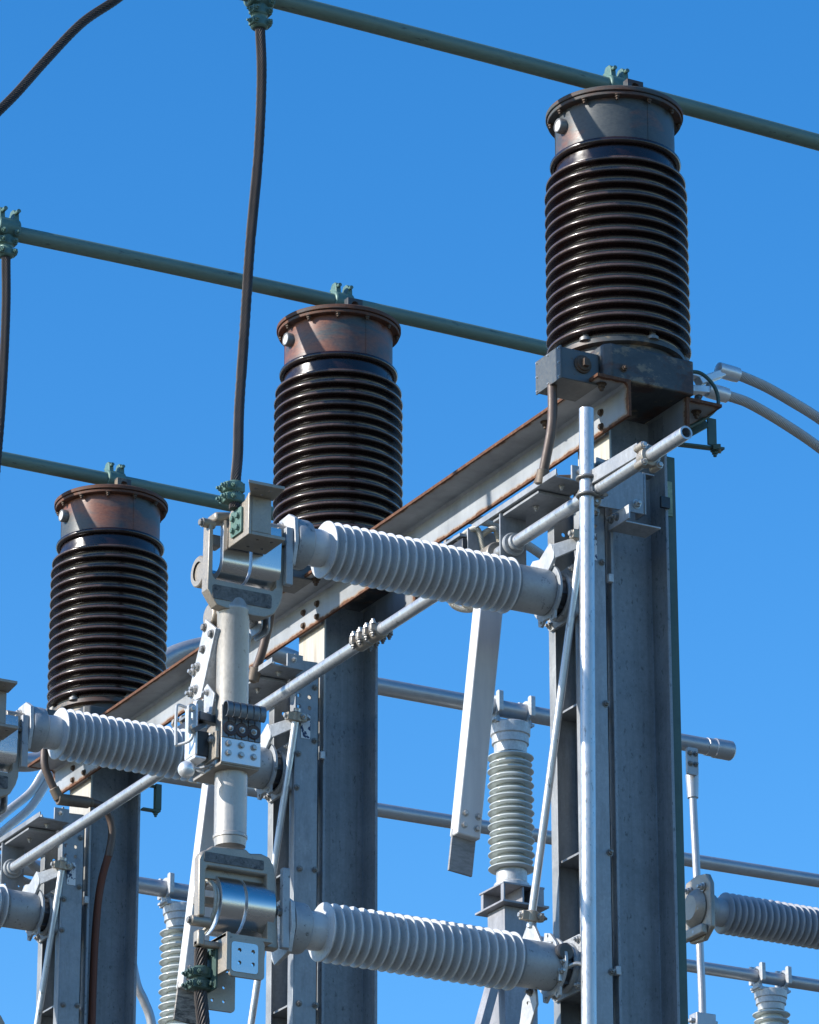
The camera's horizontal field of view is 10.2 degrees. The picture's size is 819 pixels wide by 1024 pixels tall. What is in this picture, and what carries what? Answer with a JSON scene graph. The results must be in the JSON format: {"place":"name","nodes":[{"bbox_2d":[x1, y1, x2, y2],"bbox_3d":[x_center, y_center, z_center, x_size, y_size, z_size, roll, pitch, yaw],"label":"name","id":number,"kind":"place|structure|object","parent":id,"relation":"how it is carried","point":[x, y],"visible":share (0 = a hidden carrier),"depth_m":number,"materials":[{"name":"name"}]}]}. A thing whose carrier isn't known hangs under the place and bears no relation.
{"place":"outdoors","nodes":[
{"label":"outdoors","id":0,"kind":"place"},
{"bbox_2d":[0,770,44,822],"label":"stranded cable","id":1,"kind":"object","parent":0,"point":[25,796],"visible":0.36,"depth_m":21.65,"materials":[{"name":"metal"}]},
{"bbox_2d":[0,772,52,837],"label":"stranded cable","id":2,"kind":"object","parent":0,"point":[20,816],"visible":0.52,"depth_m":21.62,"materials":[{"name":"metal"}]},
{"bbox_2d":[0,0,122,115],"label":"drop cable","id":3,"kind":"object","parent":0,"point":[43,62],"visible":1,"depth_m":18.13,"materials":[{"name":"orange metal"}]},
{"bbox_2d":[136,966,155,1023],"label":"hanging cable","id":4,"kind":"object","parent":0,"point":[142,997],"visible":0.69,"depth_m":23.44,"materials":[{"name":"metal"}]},
{"bbox_2d":[157,872,186,1023],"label":"post insulator","id":5,"kind":"object","parent":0,"point":[174,914],"visible":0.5,"depth_m":24.86,"materials":[{"name":"ceramic"}]},
{"bbox_2d":[0,854,188,900],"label":"background tube","id":6,"kind":"object","parent":5,"relation":"on","point":[152,887],"depth_m":24.94,"materials":[{"name":"metal"}]},
{"bbox_2d":[0,0,818,1023],"label":"sky","id":7,"kind":"structure","parent":0,"point":[409,176],"materials":[{"name":"blue"}]},
{"bbox_2d":[158,777,818,887],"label":"background tube","id":8,"kind":"object","parent":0,"point":[413,815],"depth_m":29.42,"materials":[{"name":"metal"}]},
{"bbox_2d":[749,962,791,1023],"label":"post insulator","id":9,"kind":"object","parent":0,"point":[770,1003],"visible":1,"depth_m":28.87,"materials":[{"name":"ceramic"}]},
{"bbox_2d":[385,912,818,991],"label":"background tube","id":10,"kind":"object","parent":9,"relation":"on","point":[752,975],"depth_m":28.89,"materials":[{"name":"metal"}]},
{"label":"ground","id":11,"kind":"structure","parent":0,"visible":0},
{"bbox_2d":[69,767,140,1023],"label":"column","id":12,"kind":"structure","parent":11,"relation":"on","point":[117,973],"depth_m":20.89,"materials":[{"name":"metal"}]},
{"bbox_2d":[0,807,88,1023],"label":"mounting frame","id":13,"kind":"object","parent":12,"relation":"attached to","point":[61,1005],"visible":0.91,"depth_m":20.72,"materials":[{"name":"metal"}]},
{"bbox_2d":[0,850,39,872],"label":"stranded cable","id":14,"kind":"object","parent":13,"relation":"attached to","point":[34,866],"visible":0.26,"depth_m":21.11,"materials":[{"name":"metal"}]},
{"bbox_2d":[0,868,57,940],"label":"insulator","id":15,"kind":"object","parent":13,"relation":"attached to","point":[27,908],"visible":1,"depth_m":20.63,"materials":[{"name":"metal"}]},
{"bbox_2d":[34,857,75,1023],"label":"connecting rod","id":16,"kind":"object","parent":13,"relation":"attached to","point":[62,865],"visible":1,"depth_m":20.61,"materials":[{"name":"metal"}]},
{"bbox_2d":[40,748,115,1023],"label":"conduit","id":17,"kind":"object","parent":13,"relation":"attached to","point":[59,798],"visible":0.87,"depth_m":20.78,"materials":[{"name":"grey metal"}]},
{"bbox_2d":[0,426,692,875],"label":"drive shaft","id":18,"kind":"object","parent":13,"relation":"attached to","point":[620,468],"visible":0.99,"depth_m":17.93,"materials":[{"name":"metal"}]},
{"bbox_2d":[0,865,39,889],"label":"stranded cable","id":19,"kind":"object","parent":18,"relation":"attached to","point":[26,881],"visible":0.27,"depth_m":21.06,"materials":[{"name":"metal"}]},
{"bbox_2d":[171,714,215,1023],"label":"ground blade","id":20,"kind":"object","parent":18,"relation":"hanging from","point":[184,1009],"visible":0.23,"depth_m":18.85,"materials":[{"name":"metal"}]},
{"bbox_2d":[438,528,501,876],"bbox_3d":[0.205,0.727,17.167,0.253,1.402,0.320,11,-25,-26],"label":"ground blade","id":21,"kind":"object","parent":18,"relation":"hanging from","point":[472,763],"visible":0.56,"depth_m":17.00,"materials":[{"name":"metal"}]},
{"bbox_2d":[448,526,498,612],"bbox_3d":[0.248,0.221,17.324,0.252,0.359,0.080,1,-22,-3],"label":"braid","id":22,"kind":"object","parent":18,"relation":"hanging from","point":[481,534],"visible":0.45,"depth_m":17.37},
{"bbox_2d":[141,784,161,816],"bbox_3d":[-1.188,1.325,21.053,0.093,0.156,0.032,11,-25,-26],"label":"green bracket","id":23,"kind":"object","parent":12,"relation":"attached to","point":[157,803],"visible":0.88,"depth_m":21.05,"materials":[{"name":"metal"}]},
{"bbox_2d":[298,605,377,1023],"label":"column","id":24,"kind":"structure","parent":11,"relation":"on","point":[348,798],"depth_m":18.94,"materials":[{"name":"metal"}]},
{"bbox_2d":[248,653,324,1023],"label":"mounting frame","id":25,"kind":"object","parent":24,"relation":"attached to","point":[291,988],"visible":0.59,"depth_m":18.73,"materials":[{"name":"metal"}]},
{"bbox_2d":[16,702,291,799],"bbox_3d":[-1.052,0.956,18.579,1.206,0.381,0.249,11,-25,-26],"label":"insulator","id":26,"kind":"object","parent":25,"relation":"attached to","point":[102,741],"visible":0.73,"depth_m":18.47,"materials":[{"name":"ceramic"}]},
{"bbox_2d":[0,678,23,1023],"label":"disconnector","id":27,"kind":"object","parent":26,"relation":"attached to","point":[9,740],"visible":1,"depth_m":18.20,"materials":[{"name":"metal"}]},
{"bbox_2d":[249,613,274,683],"bbox_3d":[-0.600,0.546,19.044,0.170,0.419,0.387,-5,-22,11],"label":"conduit","id":28,"kind":"object","parent":25,"relation":"attached to","point":[254,675],"visible":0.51,"depth_m":18.87,"materials":[{"name":"grey metal"}]},
{"bbox_2d":[247,708,309,1023],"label":"connecting rod","id":29,"kind":"object","parent":25,"relation":"attached to","point":[295,716],"visible":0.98,"depth_m":18.71,"materials":[{"name":"metal"}]},
{"bbox_2d":[360,591,419,622],"bbox_3d":[-0.084,0.455,19.260,0.158,0.123,0.740,11,-25,-26],"label":"angle bracket","id":30,"kind":"object","parent":24,"relation":"attached to","point":[389,604],"visible":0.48,"depth_m":19.11,"materials":[{"name":"grey metal"}]},
{"bbox_2d":[475,881,548,1023],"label":"support column","id":31,"kind":"structure","parent":11,"relation":"on","point":[503,903],"depth_m":23.91,"materials":[{"name":"metal"}]},
{"bbox_2d":[475,987,498,1023],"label":"diagonal brace","id":32,"kind":"object","parent":31,"relation":"attached to","point":[486,1006],"depth_m":23.67,"materials":[{"name":"metal"}]},
{"bbox_2d":[487,690,535,885],"bbox_3d":[0.538,1.489,24.270,0.250,1.080,0.248,11,-25,-26],"label":"post insulator","id":33,"kind":"object","parent":31,"relation":"on","point":[511,826],"visible":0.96,"depth_m":24.19,"materials":[{"name":"ceramic"}]},
{"bbox_2d":[378,677,735,760],"bbox_3d":[0.645,1.084,24.496,2.555,0.110,0.110,11,-25,-26],"label":"background tube","id":34,"kind":"object","parent":33,"relation":"on","point":[721,749],"visible":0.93,"depth_m":24.38,"materials":[{"name":"metal"}]},
{"bbox_2d":[19,637,298,771],"bbox_3d":[-2.217,0.836,22.917,4.040,0.985,0.094,11,-25,-26],"label":"bent tube","id":35,"kind":"object","parent":34,"relation":"attached to","point":[177,652],"visible":0.16,"depth_m":23.54,"materials":[{"name":"metal"}]},
{"bbox_2d":[685,747,717,1023],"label":"drop tube","id":36,"kind":"object","parent":34,"relation":"attached to","point":[701,1016],"visible":0.92,"depth_m":24.71,"materials":[{"name":"metal"}]},
{"bbox_2d":[576,406,607,1023],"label":"operating pipe","id":37,"kind":"object","parent":11,"relation":"on","point":[585,494],"visible":1,"depth_m":16.34,"materials":[{"name":"metal"}]},
{"bbox_2d":[578,416,679,1023],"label":"column","id":38,"kind":"structure","parent":11,"relation":"on","point":[644,880],"depth_m":16.86,"materials":[{"name":"metal"}]},
{"bbox_2d":[28,373,631,793],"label":"beam","id":39,"kind":"structure","parent":38,"relation":"attached to","point":[480,485],"depth_m":18.16,"materials":[{"name":"metal"}]},
{"bbox_2d":[46,477,168,714],"bbox_3d":[-1.459,0.526,21.341,0.694,1.344,0.599,11,-25,-26],"label":"bushing","id":40,"kind":"object","parent":39,"relation":"on","point":[108,627],"visible":0.84,"depth_m":21.24,"materials":[{"name":"ceramic"}]},
{"bbox_2d":[104,462,125,484],"bbox_3d":[-1.399,-0.131,21.668,0.144,0.207,0.092,11,-25,-26],"label":"tube support","id":41,"kind":"object","parent":40,"relation":"on","point":[113,475],"visible":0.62,"depth_m":21.66,"materials":[{"name":"green paint"}]},
{"bbox_2d":[1,451,273,520],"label":"overhead tube","id":42,"kind":"object","parent":41,"relation":"attached to","point":[82,474],"visible":0.64,"depth_m":21.60,"materials":[{"name":"metal"}]},
{"bbox_2d":[273,297,402,611],"bbox_3d":[-0.355,-0.230,19.459,0.694,1.344,0.599,11,-25,-26],"label":"bushing","id":43,"kind":"object","parent":39,"relation":"on","point":[338,430],"visible":0.76,"depth_m":19.37,"materials":[{"name":"ceramic"}]},
{"bbox_2d":[330,282,353,303],"bbox_3d":[-0.294,-0.887,19.785,0.144,0.207,0.092,11,-25,-26],"label":"tube support","id":44,"kind":"object","parent":43,"relation":"on","point":[343,295],"visible":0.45,"depth_m":19.78,"materials":[{"name":"green paint"}]},
{"bbox_2d":[0,227,547,355],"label":"overhead tube","id":45,"kind":"object","parent":44,"relation":"attached to","point":[100,251],"visible":0.77,"depth_m":19.59,"materials":[{"name":"metal"}]},
{"bbox_2d":[0,206,20,258],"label":"tube connector","id":46,"kind":"object","parent":45,"relation":"attached to","point":[10,227],"visible":1,"depth_m":19.05,"materials":[{"name":"green paint"}]},
{"bbox_2d":[0,256,10,471],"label":"drop cable","id":47,"kind":"object","parent":46,"relation":"hanging from","point":[5,304],"visible":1,"depth_m":18.90,"materials":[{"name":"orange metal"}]},
{"bbox_2d":[470,516,543,558],"bbox_3d":[0.508,0.632,19.646,1.392,1.236,0.041,11,-25,-26],"label":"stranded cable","id":48,"kind":"object","parent":43,"relation":"attached to","point":[535,550],"visible":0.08,"depth_m":19.83,"materials":[{"name":"metal"}]},
{"bbox_2d":[535,78,693,423],"bbox_3d":[0.749,-0.986,17.576,0.694,1.344,0.599,11,-25,-26],"label":"bushing","id":49,"kind":"object","parent":39,"relation":"on","point":[616,261],"visible":0.99,"depth_m":17.43,"materials":[{"name":"brown ceramic"}]},
{"bbox_2d":[603,65,628,84],"bbox_3d":[0.810,-1.643,17.903,0.144,0.207,0.092,11,-25,-26],"label":"tube support","id":50,"kind":"object","parent":49,"relation":"on","point":[619,78],"visible":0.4,"depth_m":17.90,"materials":[{"name":"green paint"}]},
{"bbox_2d":[241,0,818,150],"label":"overhead tube","id":51,"kind":"object","parent":50,"relation":"attached to","point":[371,24],"visible":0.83,"depth_m":17.67,"materials":[{"name":"metal"}]},
{"bbox_2d":[243,0,275,30],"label":"tube connector","id":52,"kind":"object","parent":51,"relation":"attached to","point":[260,12],"visible":1,"depth_m":17.16,"materials":[{"name":"green paint"}]},
{"bbox_2d":[229,27,266,510],"bbox_3d":[-0.602,-0.935,16.720,0.072,2.077,0.249,-8,-23,18],"label":"drop cable","id":53,"kind":"object","parent":52,"relation":"hanging from","point":[245,315],"visible":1,"depth_m":16.78,"materials":[{"name":"black rubber"}]},
{"bbox_2d":[693,370,725,399],"bbox_3d":[1.087,-0.489,17.492,0.256,0.153,0.100,11,-25,-26],"label":"cable lug","id":54,"kind":"object","parent":49,"relation":"attached to","point":[700,389],"visible":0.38,"depth_m":17.48,"materials":[{"name":"metal"}]},
{"bbox_2d":[704,383,818,453],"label":"stranded cable","id":55,"kind":"object","parent":54,"relation":"attached to","point":[775,418],"visible":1,"depth_m":17.59,"materials":[{"name":"metal"}]},
{"bbox_2d":[714,362,818,424],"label":"stranded cable","id":56,"kind":"object","parent":54,"relation":"attached to","point":[734,373],"visible":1,"depth_m":17.63,"materials":[{"name":"metal"}]},
{"bbox_2d":[472,465,620,1023],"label":"mounting frame","id":57,"kind":"object","parent":38,"relation":"attached to","point":[527,507],"visible":0.62,"depth_m":16.79,"materials":[{"name":"metal"}]},
{"bbox_2d":[271,868,580,1023],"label":"insulator","id":58,"kind":"object","parent":57,"relation":"attached to","point":[407,945],"visible":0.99,"depth_m":16.11,"materials":[{"name":"grey ceramic"}]},
{"bbox_2d":[174,480,286,1012],"bbox_3d":[-0.630,0.834,15.998,0.384,1.822,0.556,0,-22,0],"label":"disconnector","id":59,"kind":"object","parent":58,"relation":"attached to","point":[241,587],"visible":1,"depth_m":16.00,"materials":[{"name":"metal"}]},
{"bbox_2d":[181,949,217,993],"bbox_3d":[-0.724,1.566,15.736,0.098,0.160,0.094,11,-25,-26],"label":"cable clamp","id":60,"kind":"object","parent":59,"relation":"attached to","point":[203,977],"visible":1,"depth_m":15.71,"materials":[{"name":"green metal"}]},
{"bbox_2d":[194,948,209,1023],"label":"cable","id":61,"kind":"object","parent":59,"relation":"attached to","point":[200,995],"visible":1,"depth_m":15.70,"materials":[{"name":"metal"}]},
{"bbox_2d":[216,480,244,538],"bbox_3d":[-0.630,-0.016,16.233,0.096,0.206,0.089,11,-25,-26],"label":"cable clamp","id":62,"kind":"object","parent":59,"relation":"attached to","point":[227,489],"visible":1,"depth_m":16.23,"materials":[{"name":"green metal"}]},
{"bbox_2d":[278,514,576,627],"bbox_3d":[0.052,0.201,16.696,1.206,0.381,0.249,11,-25,-26],"label":"insulator","id":63,"kind":"object","parent":57,"relation":"attached to","point":[392,562],"visible":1,"depth_m":16.65,"materials":[{"name":"grey ceramic"}]},
{"bbox_2d":[533,384,570,484],"bbox_3d":[0.521,-0.230,17.162,0.143,0.382,0.376,-5,-22,12],"label":"conduit","id":64,"kind":"object","parent":57,"relation":"attached to","point":[544,466],"visible":0.84,"depth_m":16.99,"materials":[{"name":"grey metal"}]},
{"bbox_2d":[517,529,596,927],"bbox_3d":[0.547,0.777,16.750,0.342,1.491,0.118,-19,-29,39],"label":"connecting rod","id":65,"kind":"object","parent":57,"relation":"attached to","point":[531,915],"visible":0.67,"depth_m":16.72,"materials":[{"name":"metal"}]},
{"bbox_2d":[596,457,660,537],"bbox_3d":[0.813,-0.065,17.040,0.267,0.256,0.146,11,-25,-26],"label":"shaft support","id":66,"kind":"object","parent":38,"relation":"attached to","point":[625,498],"visible":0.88,"depth_m":17.03,"materials":[{"name":"metal"}]},
{"bbox_2d":[660,456,687,1023],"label":"green strip","id":67,"kind":"object","parent":38,"relation":"attached to","point":[669,502],"visible":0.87,"depth_m":16.90,"materials":[{"name":"paint"}]},
{"bbox_2d":[645,397,721,437],"bbox_3d":[0.977,-0.272,17.451,0.158,0.123,0.560,11,-25,-26],"label":"angle bracket","id":68,"kind":"object","parent":38,"relation":"attached to","point":[686,411],"visible":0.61,"depth_m":17.27,"materials":[{"name":"grey metal"}]},
{"bbox_2d":[689,370,719,428],"bbox_3d":[1.102,-0.414,17.392,0.168,0.266,0.031,8,-23,-19],"label":"earth wire","id":69,"kind":"object","parent":68,"relation":"attached to","point":[714,387],"visible":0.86,"depth_m":17.42,"materials":[{"name":"green paint"}]},
{"bbox_2d":[655,418,724,456],"bbox_3d":[1.060,-0.284,17.373,0.298,0.182,0.078,9,-23,-21],"label":"green bracket","id":70,"kind":"object","parent":38,"relation":"attached to","point":[715,449],"visible":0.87,"depth_m":17.39,"materials":[{"name":"metal"}]},
{"bbox_3d":[2.469,5.761,21.045,0.255,8.354,0.230,11,-25,-26],"label":"column","id":71,"kind":"object","parent":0,"visible":0},
{"bbox_2d":[685,874,818,949],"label":"insulator","id":72,"kind":"object","parent":71,"relation":"attached to","point":[708,911],"visible":1,"depth_m":22.01,"materials":[{"name":"grey ceramic"}]}
]}

